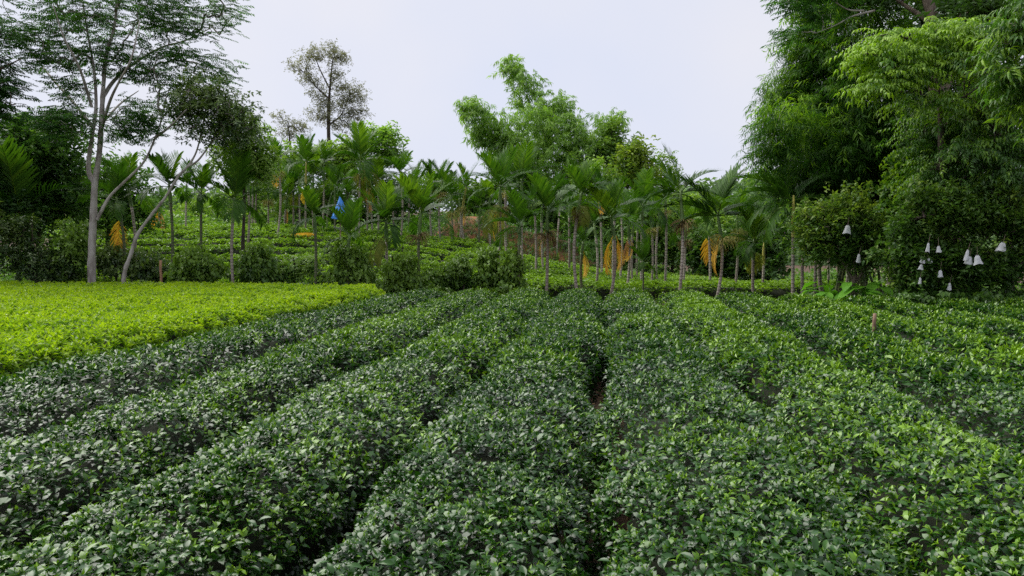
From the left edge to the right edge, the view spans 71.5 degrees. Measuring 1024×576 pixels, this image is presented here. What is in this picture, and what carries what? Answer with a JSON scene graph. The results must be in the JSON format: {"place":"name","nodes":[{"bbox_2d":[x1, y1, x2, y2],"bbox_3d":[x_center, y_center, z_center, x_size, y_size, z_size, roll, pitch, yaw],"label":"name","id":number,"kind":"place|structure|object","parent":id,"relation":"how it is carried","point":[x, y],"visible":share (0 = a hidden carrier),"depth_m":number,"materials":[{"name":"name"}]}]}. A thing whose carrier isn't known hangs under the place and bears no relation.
{"place":"outdoors","nodes":[
{"label":"outdoors","id":0,"kind":"place"},
{"bbox_2d":[0,0,1023,219],"label":"sky","id":1,"kind":"structure","parent":0,"point":[685,72],"materials":[{"name":"white"}]},
{"bbox_2d":[7,204,1023,575],"bbox_3d":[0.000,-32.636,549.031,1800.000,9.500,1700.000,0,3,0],"label":"ground","id":2,"kind":"structure","parent":0,"point":[621,518],"depth_m":7.44,"materials":[{"name":"soil"}]},
{"bbox_2d":[0,125,56,249],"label":"evergreen tree","id":3,"kind":"object","parent":2,"relation":"on","point":[15,207],"visible":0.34,"depth_m":26.79,"materials":[{"name":"green plant"}]},
{"bbox_2d":[0,0,58,133],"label":"feathery tree","id":4,"kind":"object","parent":2,"relation":"on","point":[7,89],"visible":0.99,"depth_m":22.86,"materials":[{"name":"green plant"}]},
{"bbox_2d":[0,201,84,282],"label":"shrub","id":5,"kind":"object","parent":2,"relation":"on","point":[31,269],"visible":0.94,"depth_m":25.23,"materials":[{"name":"green plant"}]},
{"bbox_2d":[0,135,97,281],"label":"areca palm","id":6,"kind":"object","parent":2,"relation":"on","point":[16,165],"visible":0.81,"depth_m":26.45,"materials":[{"name":"green plant"}]},
{"bbox_2d":[0,105,109,282],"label":"evergreen tree","id":7,"kind":"object","parent":2,"relation":"on","point":[59,172],"visible":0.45,"depth_m":28.18,"materials":[{"name":"green plant"}]},
{"bbox_2d":[38,216,106,283],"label":"vine bush","id":8,"kind":"object","parent":2,"relation":"on","point":[74,240],"visible":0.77,"depth_m":25.65,"materials":[{"name":"green plant"}]},
{"bbox_2d":[58,142,178,247],"bbox_3d":[-18.450,-3.684,32.843,5.520,6.045,3.967,0,3,0],"label":"evergreen tree","id":9,"kind":"object","parent":2,"relation":"on","point":[108,225],"visible":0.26,"depth_m":32.64,"materials":[{"name":"green plant"}]},
{"bbox_2d":[75,159,163,278],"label":"areca palm","id":10,"kind":"object","parent":2,"relation":"on","point":[116,179],"visible":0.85,"depth_m":26.29,"materials":[{"name":"green plant"}]},
{"bbox_2d":[0,0,254,282],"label":"feathery tree","id":11,"kind":"object","parent":2,"relation":"on","point":[63,117],"visible":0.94,"depth_m":24.36,"materials":[{"name":"green plant"}]},
{"bbox_2d":[85,231,170,282],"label":"vine bush","id":12,"kind":"object","parent":2,"relation":"on","point":[142,265],"visible":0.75,"depth_m":26.59,"materials":[{"name":"green plant"}]},
{"bbox_2d":[101,151,158,282],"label":"areca palm","id":13,"kind":"object","parent":2,"relation":"on","point":[131,162],"visible":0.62,"depth_m":27.10,"materials":[{"name":"green plant"}]},
{"bbox_2d":[135,149,197,270],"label":"areca palm","id":14,"kind":"object","parent":2,"relation":"on","point":[159,162],"visible":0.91,"depth_m":25.57,"materials":[{"name":"green plant"}]},
{"bbox_2d":[0,279,385,393],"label":"tea bed","id":15,"kind":"object","parent":2,"relation":"on","point":[47,321],"visible":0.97,"depth_m":13.90,"materials":[{"name":"green plant"}]},
{"bbox_2d":[121,65,268,283],"bbox_3d":[-10.830,-3.298,24.100,5.228,8.161,2.580,0,3,0],"label":"leaning tree","id":16,"kind":"object","parent":2,"relation":"on","point":[209,99],"visible":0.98,"depth_m":23.65,"materials":[{"name":"green plant"}]},
{"bbox_2d":[163,242,230,283],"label":"vine bush","id":17,"kind":"object","parent":2,"relation":"on","point":[197,263],"visible":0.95,"depth_m":25.20,"materials":[{"name":"green plant"}]},
{"bbox_2d":[164,157,229,248],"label":"areca palm","id":18,"kind":"object","parent":2,"relation":"on","point":[206,171],"visible":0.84,"depth_m":25.82,"materials":[{"name":"green plant"}]},
{"bbox_2d":[0,288,449,466],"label":"tea hedge","id":19,"kind":"object","parent":2,"relation":"on","point":[55,399],"visible":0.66,"depth_m":8.45,"materials":[{"name":"green plant"}]},
{"bbox_2d":[184,143,290,282],"bbox_3d":[-9.796,-2.154,25.001,3.425,5.786,2.955,1,3,17],"label":"areca palm","id":20,"kind":"object","parent":2,"relation":"on","point":[239,177],"visible":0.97,"depth_m":24.86,"materials":[{"name":"green plant"}]},
{"bbox_2d":[196,96,287,250],"bbox_3d":[-10.019,-3.197,26.483,3.240,7.701,2.474,0,3,0],"label":"leafy tree","id":21,"kind":"object","parent":2,"relation":"on","point":[262,160],"visible":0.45,"depth_m":26.14,"materials":[{"name":"green plant"}]},
{"bbox_2d":[198,172,286,222],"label":"background tree","id":22,"kind":"object","parent":2,"relation":"on","point":[261,196],"visible":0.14,"depth_m":59.02,"materials":[{"name":"green plant"}]},
{"bbox_2d":[0,288,502,568],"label":"tea hedge","id":23,"kind":"object","parent":2,"relation":"on","point":[53,486],"visible":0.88,"depth_m":5.86,"materials":[{"name":"green plant"}]},
{"bbox_2d":[224,239,286,283],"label":"vine bush","id":24,"kind":"object","parent":2,"relation":"on","point":[257,263],"visible":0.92,"depth_m":25.48,"materials":[{"name":"green plant"}]},
{"bbox_2d":[0,286,553,575],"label":"tea hedge","id":25,"kind":"object","parent":2,"relation":"on","point":[285,507],"visible":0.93,"depth_m":4.34,"materials":[{"name":"green plant"}]},
{"bbox_2d":[32,273,527,295],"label":"ground creepers","id":26,"kind":"object","parent":2,"relation":"on","point":[505,288],"visible":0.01,"depth_m":25.26,"materials":[{"name":"green plant"}]},
{"bbox_2d":[269,109,312,211],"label":"grey tree","id":27,"kind":"object","parent":2,"relation":"on","point":[295,130],"visible":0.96,"depth_m":61.21,"materials":[{"name":"grey-brown leaf"},{"name":"dark bark"}]},
{"bbox_2d":[277,247,327,284],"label":"shrub","id":28,"kind":"object","parent":2,"relation":"on","point":[300,272],"visible":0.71,"depth_m":25.98,"materials":[{"name":"green plant"}]},
{"bbox_2d":[281,133,327,227],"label":"areca palm","id":29,"kind":"object","parent":2,"relation":"on","point":[305,151],"visible":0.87,"depth_m":40.44,"materials":[{"name":"green plant"}]},
{"bbox_2d":[282,180,341,284],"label":"areca palm","id":30,"kind":"object","parent":2,"relation":"on","point":[311,200],"visible":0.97,"depth_m":25.06,"materials":[{"name":"green plant"}]},
{"bbox_2d":[263,177,370,226],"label":"background tree","id":31,"kind":"object","parent":2,"relation":"on","point":[319,186],"visible":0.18,"depth_m":56.03,"materials":[{"name":"green plant"}]},
{"bbox_2d":[281,38,374,207],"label":"grey tree","id":32,"kind":"object","parent":2,"relation":"on","point":[344,104],"visible":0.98,"depth_m":68.82,"materials":[{"name":"grey-brown leaf"},{"name":"dark bark"}]},
{"bbox_2d":[309,164,352,234],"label":"areca palm","id":33,"kind":"object","parent":2,"relation":"on","point":[330,170],"visible":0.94,"depth_m":39.75,"materials":[{"name":"green plant"}]},
{"bbox_2d":[294,133,371,200],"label":"background tree","id":34,"kind":"object","parent":2,"relation":"on","point":[341,158],"visible":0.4,"depth_m":53.65,"materials":[{"name":"green plant"}]},
{"bbox_2d":[310,237,381,286],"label":"vine bush","id":35,"kind":"object","parent":2,"relation":"on","point":[356,260],"visible":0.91,"depth_m":25.08,"materials":[{"name":"green plant"}]},
{"bbox_2d":[322,195,389,284],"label":"areca palm","id":36,"kind":"object","parent":2,"relation":"on","point":[348,223],"visible":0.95,"depth_m":24.86,"materials":[{"name":"green plant"}]},
{"bbox_2d":[332,120,393,232],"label":"areca palm","id":37,"kind":"object","parent":2,"relation":"on","point":[362,139],"visible":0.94,"depth_m":39.30,"materials":[{"name":"green plant"}]},
{"bbox_2d":[326,165,412,226],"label":"background tree","id":38,"kind":"object","parent":2,"relation":"on","point":[396,213],"visible":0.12,"depth_m":57.12,"materials":[{"name":"green plant"}]},
{"bbox_2d":[48,237,703,281],"bbox_3d":[-2.169,-0.966,36.198,42.614,3.265,2.495,0,3,0],"label":"hillside tea hedge","id":39,"kind":"object","parent":2,"relation":"on","point":[305,245],"visible":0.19,"depth_m":35.82,"materials":[{"name":"green plant"}]},
{"bbox_2d":[357,120,412,218],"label":"background tree","id":40,"kind":"object","parent":2,"relation":"on","point":[391,140],"visible":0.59,"depth_m":56.97,"materials":[{"name":"green plant"}]},
{"bbox_2d":[351,180,424,286],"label":"areca palm","id":41,"kind":"object","parent":2,"relation":"on","point":[386,203],"visible":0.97,"depth_m":25.14,"materials":[{"name":"green plant"}]},
{"bbox_2d":[52,242,729,284],"bbox_3d":[-2.102,-0.766,34.542,40.941,2.985,2.053,0,3,0],"label":"hillside tea hedge","id":42,"kind":"object","parent":2,"relation":"on","point":[220,250],"visible":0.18,"depth_m":34.34,"materials":[{"name":"green plant"}]},
{"bbox_2d":[46,230,738,280],"bbox_3d":[-2.330,-1.186,37.686,44.395,3.779,2.586,0,3,-1],"label":"hillside tea hedge","id":43,"kind":"object","parent":2,"relation":"on","point":[256,234],"visible":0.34,"depth_m":37.32,"materials":[{"name":"green plant"}]},
{"bbox_2d":[51,227,746,281],"bbox_3d":[-2.380,-1.336,39.358,45.926,4.118,2.913,0,3,-2],"label":"hillside tea hedge","id":44,"kind":"object","parent":2,"relation":"on","point":[181,233],"visible":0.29,"depth_m":38.68,"materials":[{"name":"green plant"}]},
{"bbox_2d":[375,146,424,235],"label":"areca palm","id":45,"kind":"object","parent":2,"relation":"on","point":[400,163],"visible":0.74,"depth_m":38.57,"materials":[{"name":"green plant"}]},
{"bbox_2d":[374,248,433,292],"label":"vine bush","id":46,"kind":"object","parent":2,"relation":"on","point":[396,268],"visible":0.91,"depth_m":25.30,"materials":[{"name":"green plant"}]},
{"bbox_2d":[377,170,459,277],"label":"areca palm","id":47,"kind":"object","parent":2,"relation":"on","point":[415,193],"visible":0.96,"depth_m":25.53,"materials":[{"name":"green plant"}]},
{"bbox_2d":[47,225,826,280],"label":"hillside tea hedge","id":48,"kind":"object","parent":2,"relation":"on","point":[227,227],"visible":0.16,"depth_m":40.16,"materials":[{"name":"green plant"}]},
{"bbox_2d":[416,250,476,291],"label":"vine bush","id":49,"kind":"object","parent":2,"relation":"on","point":[442,276],"visible":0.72,"depth_m":26.12,"materials":[{"name":"green plant"}]},
{"bbox_2d":[431,169,469,238],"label":"areca palm","id":50,"kind":"object","parent":2,"relation":"on","point":[449,179],"visible":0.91,"depth_m":39.73,"materials":[{"name":"green plant"}]},
{"bbox_2d":[303,287,614,575],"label":"tea hedge","id":51,"kind":"object","parent":2,"relation":"on","point":[494,496],"visible":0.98,"depth_m":4.44,"materials":[{"name":"green plant"}]},
{"bbox_2d":[447,251,481,289],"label":"shrub","id":52,"kind":"object","parent":2,"relation":"on","point":[465,272],"visible":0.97,"depth_m":25.82,"materials":[{"name":"green plant"}]},
{"bbox_2d":[46,267,884,288],"bbox_3d":[-1.754,-0.152,29.934,36.128,1.454,1.794,0,3,2],"label":"hillside tea hedge","id":53,"kind":"object","parent":2,"relation":"on","point":[618,282],"visible":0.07,"depth_m":29.68,"materials":[{"name":"green plant"}]},
{"bbox_2d":[436,174,512,217],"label":"background tree","id":54,"kind":"object","parent":2,"relation":"on","point":[456,201],"visible":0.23,"depth_m":55.14,"materials":[{"name":"green plant"}]},
{"bbox_2d":[146,252,807,286],"bbox_3d":[-1.975,-0.547,32.993,39.294,2.268,1.895,0,3,1],"label":"hillside tea hedge","id":55,"kind":"object","parent":2,"relation":"on","point":[222,256],"visible":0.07,"depth_m":32.90,"materials":[{"name":"green plant"}]},
{"bbox_2d":[85,261,876,286],"bbox_3d":[-1.838,-0.364,31.502,37.726,1.815,1.698,0,3,1],"label":"hillside tea hedge","id":56,"kind":"object","parent":2,"relation":"on","point":[524,275],"visible":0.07,"depth_m":31.34,"materials":[{"name":"green plant"}]},
{"bbox_2d":[470,244,503,292],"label":"vine bush","id":57,"kind":"object","parent":2,"relation":"on","point":[487,256],"visible":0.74,"depth_m":25.95,"materials":[{"name":"green plant"}]},
{"bbox_2d":[82,275,897,300],"bbox_3d":[-1.654,0.058,28.294,34.444,1.238,1.893,0,3,3],"label":"hillside tea hedge","id":58,"kind":"object","parent":2,"relation":"on","point":[709,289],"visible":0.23,"depth_m":27.88,"materials":[{"name":"green plant"}]},
{"bbox_2d":[460,144,548,262],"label":"areca palm","id":59,"kind":"object","parent":2,"relation":"on","point":[496,166],"visible":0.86,"depth_m":27.07,"materials":[{"name":"green plant"}]},
{"bbox_2d":[493,241,530,289],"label":"vine bush","id":60,"kind":"object","parent":2,"relation":"on","point":[507,269],"visible":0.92,"depth_m":25.37,"materials":[{"name":"green plant"}]},
{"bbox_2d":[434,216,592,266],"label":"earth bank","id":61,"kind":"structure","parent":2,"relation":"on","point":[562,255],"depth_m":46.18,"materials":[{"name":"plant"}]},
{"bbox_2d":[417,211,611,267],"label":"bank weeds","id":62,"kind":"object","parent":61,"relation":"on","point":[565,244],"visible":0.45,"depth_m":45.67,"materials":[{"name":"green plant"}]},
{"bbox_2d":[476,183,556,288],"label":"areca palm","id":63,"kind":"object","parent":2,"relation":"on","point":[520,210],"visible":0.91,"depth_m":25.34,"materials":[{"name":"green plant"}]},
{"bbox_2d":[484,139,560,258],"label":"areca palm","id":64,"kind":"object","parent":2,"relation":"on","point":[526,157],"visible":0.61,"depth_m":32.55,"materials":[{"name":"green plant"}]},
{"bbox_2d":[41,206,1023,290],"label":"undergrowth","id":65,"kind":"object","parent":2,"relation":"on","point":[209,219],"visible":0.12,"depth_m":53.60,"materials":[{"name":"green plant"}]},
{"bbox_2d":[452,54,632,200],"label":"bamboo","id":66,"kind":"object","parent":2,"relation":"on","point":[488,134],"visible":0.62,"depth_m":56.36,"materials":[{"name":"green plant"}]},
{"bbox_2d":[503,154,581,238],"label":"background tree","id":67,"kind":"object","parent":2,"relation":"on","point":[553,220],"visible":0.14,"depth_m":52.92,"materials":[{"name":"green plant"}]},
{"bbox_2d":[514,171,578,290],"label":"areca palm","id":68,"kind":"object","parent":2,"relation":"on","point":[546,194],"visible":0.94,"depth_m":25.37,"materials":[{"name":"green plant"}]},
{"bbox_2d":[544,150,625,255],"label":"background tree","id":69,"kind":"object","parent":2,"relation":"on","point":[606,180],"visible":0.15,"depth_m":49.34,"materials":[{"name":"green plant"}]},
{"bbox_2d":[552,157,619,288],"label":"areca palm","id":70,"kind":"object","parent":2,"relation":"on","point":[578,175],"visible":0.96,"depth_m":24.93,"materials":[{"name":"green plant"}]},
{"bbox_2d":[576,178,647,294],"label":"areca palm","id":71,"kind":"object","parent":2,"relation":"on","point":[605,199],"visible":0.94,"depth_m":25.27,"materials":[{"name":"green plant"}]},
{"bbox_2d":[586,115,641,167],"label":"background tree","id":72,"kind":"object","parent":2,"relation":"on","point":[611,139],"visible":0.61,"depth_m":56.86,"materials":[{"name":"green plant"}]},
{"bbox_2d":[602,188,661,282],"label":"areca palm","id":73,"kind":"object","parent":2,"relation":"on","point":[630,210],"visible":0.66,"depth_m":28.89,"materials":[{"name":"green plant"}]},
{"bbox_2d":[605,133,662,261],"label":"background tree","id":74,"kind":"object","parent":2,"relation":"on","point":[634,161],"visible":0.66,"depth_m":52.80,"materials":[{"name":"green plant"}]},
{"bbox_2d":[594,187,677,270],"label":"background tree","id":75,"kind":"object","parent":2,"relation":"on","point":[625,237],"visible":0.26,"depth_m":47.27,"materials":[{"name":"green plant"}]},
{"bbox_2d":[615,167,676,278],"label":"areca palm","id":76,"kind":"object","parent":2,"relation":"on","point":[643,175],"visible":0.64,"depth_m":32.59,"materials":[{"name":"green plant"}]},
{"bbox_2d":[630,238,663,290],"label":"areca palm","id":77,"kind":"object","parent":2,"relation":"on","point":[641,250],"visible":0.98,"depth_m":26.38,"materials":[{"name":"green plant"}]},
{"bbox_2d":[639,191,703,273],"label":"background tree","id":78,"kind":"object","parent":2,"relation":"on","point":[671,252],"visible":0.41,"depth_m":47.05,"materials":[{"name":"green plant"}]},
{"bbox_2d":[635,144,726,289],"bbox_3d":[5.880,-2.184,24.853,2.902,5.858,2.503,-3,5,-43],"label":"areca palm","id":79,"kind":"object","parent":2,"relation":"on","point":[674,178],"visible":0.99,"depth_m":24.62,"materials":[{"name":"green plant"}]},
{"bbox_2d":[660,198,710,279],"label":"areca palm","id":80,"kind":"object","parent":2,"relation":"on","point":[688,210],"visible":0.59,"depth_m":33.86,"materials":[{"name":"green plant"}]},
{"bbox_2d":[673,218,741,277],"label":"background tree","id":81,"kind":"object","parent":2,"relation":"on","point":[699,265],"visible":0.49,"depth_m":45.33,"materials":[{"name":"green plant"}]},
{"bbox_2d":[659,162,767,296],"bbox_3d":[7.124,-1.867,24.801,3.302,5.239,3.202,-3,4,-39],"label":"areca palm","id":82,"kind":"object","parent":2,"relation":"on","point":[728,182],"visible":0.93,"depth_m":24.78,"materials":[{"name":"green plant"}]},
{"bbox_2d":[698,213,774,280],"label":"background tree","id":83,"kind":"object","parent":2,"relation":"on","point":[731,250],"visible":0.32,"depth_m":44.46,"materials":[{"name":"green plant"}]},
{"bbox_2d":[709,188,765,281],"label":"areca palm","id":84,"kind":"object","parent":2,"relation":"on","point":[737,222],"visible":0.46,"depth_m":30.59,"materials":[{"name":"green plant"}]},
{"bbox_2d":[579,287,921,575],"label":"tea hedge","id":85,"kind":"object","parent":2,"relation":"on","point":[703,491],"visible":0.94,"depth_m":4.28,"materials":[{"name":"green plant"}]},
{"bbox_2d":[716,203,790,291],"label":"areca palm","id":86,"kind":"object","parent":2,"relation":"on","point":[751,260],"visible":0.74,"depth_m":25.15,"materials":[{"name":"green plant"}]},
{"bbox_2d":[725,212,799,280],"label":"background tree","id":87,"kind":"object","parent":2,"relation":"on","point":[773,264],"visible":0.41,"depth_m":43.11,"materials":[{"name":"green plant"}]},
{"bbox_2d":[733,170,839,294],"bbox_3d":[8.760,-1.407,22.489,3.566,4.593,2.375,2,4,28],"label":"areca palm","id":88,"kind":"object","parent":2,"relation":"on","point":[779,191],"visible":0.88,"depth_m":22.34,"materials":[{"name":"green plant"}]},
{"bbox_2d":[760,0,892,286],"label":"feathery tree","id":89,"kind":"object","parent":2,"relation":"on","point":[814,17],"visible":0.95,"depth_m":20.60,"materials":[{"name":"green plant"}]},
{"bbox_2d":[777,177,893,298],"bbox_3d":[9.470,-1.118,20.740,3.489,4.217,2.244,0,3,0],"label":"pomelo tree","id":90,"kind":"object","parent":2,"relation":"on","point":[822,228],"visible":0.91,"depth_m":20.48,"materials":[{"name":"green plant"}]},
{"bbox_2d":[656,289,1023,575],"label":"tea hedge","id":91,"kind":"object","parent":2,"relation":"on","point":[933,507],"visible":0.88,"depth_m":5.08,"materials":[{"name":"green plant"}]},
{"bbox_2d":[731,0,968,293],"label":"bamboo","id":92,"kind":"object","parent":2,"relation":"on","point":[824,131],"visible":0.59,"depth_m":23.34,"materials":[{"name":"green plant"}]},
{"bbox_2d":[714,290,1023,487],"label":"tea hedge","id":93,"kind":"object","parent":2,"relation":"on","point":[981,401],"visible":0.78,"depth_m":8.01,"materials":[{"name":"green plant"}]},
{"bbox_2d":[777,293,1023,379],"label":"tea hedge","id":94,"kind":"object","parent":2,"relation":"on","point":[980,348],"visible":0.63,"depth_m":11.25,"materials":[{"name":"green plant"}]},
{"bbox_2d":[867,147,935,291],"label":"leafy bush","id":95,"kind":"object","parent":2,"relation":"on","point":[893,173],"visible":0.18,"depth_m":21.19,"materials":[{"name":"green plant"}]},
{"bbox_2d":[811,0,1022,289],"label":"broadleaf tree","id":96,"kind":"object","parent":2,"relation":"on","point":[950,9],"visible":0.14,"depth_m":20.94,"materials":[{"name":"green plant"}]},
{"bbox_2d":[828,14,1022,238],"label":"pinnate tree","id":97,"kind":"object","parent":2,"relation":"on","point":[940,57],"visible":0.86,"depth_m":18.14,"materials":[{"name":"green plant"}]},
{"bbox_2d":[837,294,1023,350],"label":"tea hedge","id":98,"kind":"object","parent":2,"relation":"on","point":[987,325],"visible":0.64,"depth_m":13.77,"materials":[{"name":"green plant"}]},
{"bbox_2d":[862,168,1023,297],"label":"pomelo tree","id":99,"kind":"object","parent":2,"relation":"on","point":[944,211],"visible":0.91,"depth_m":18.26,"materials":[{"name":"green plant"}]},
{"bbox_2d":[874,64,1023,290],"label":"pinnate tree","id":100,"kind":"object","parent":2,"relation":"on","point":[1001,152],"visible":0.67,"depth_m":18.89,"materials":[{"name":"green plant"}]},
{"bbox_2d":[895,288,1023,305],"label":"ground creepers","id":101,"kind":"object","parent":2,"relation":"on","point":[983,295],"visible":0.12,"depth_m":17.81,"materials":[{"name":"green plant"}]},
{"bbox_2d":[918,295,1023,330],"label":"tea hedge","id":102,"kind":"object","parent":2,"relation":"on","point":[989,309],"visible":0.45,"depth_m":15.68,"materials":[{"name":"green plant"}]},
{"bbox_2d":[962,0,1023,147],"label":"long leaved tree","id":103,"kind":"object","parent":2,"relation":"on","point":[1009,85],"visible":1,"depth_m":12.75,"materials":[{"name":"green plant"}]},
{"bbox_2d":[578,195,1017,265],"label":"hill","id":104,"kind":"structure","parent":0,"point":[797,263],"depth_m":154.89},
{"bbox_2d":[563,168,1022,265],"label":"forest","id":105,"kind":"object","parent":104,"relation":"on","point":[744,181],"visible":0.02,"depth_m":187.75,"materials":[{"name":"green plant"}]},
{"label":"hill","id":106,"kind":"structure","parent":0,"visible":0},
{"bbox_2d":[145,182,353,209],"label":"forest","id":107,"kind":"object","parent":106,"relation":"on","point":[212,193],"visible":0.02,"depth_m":172.87,"materials":[{"name":"green plant"}]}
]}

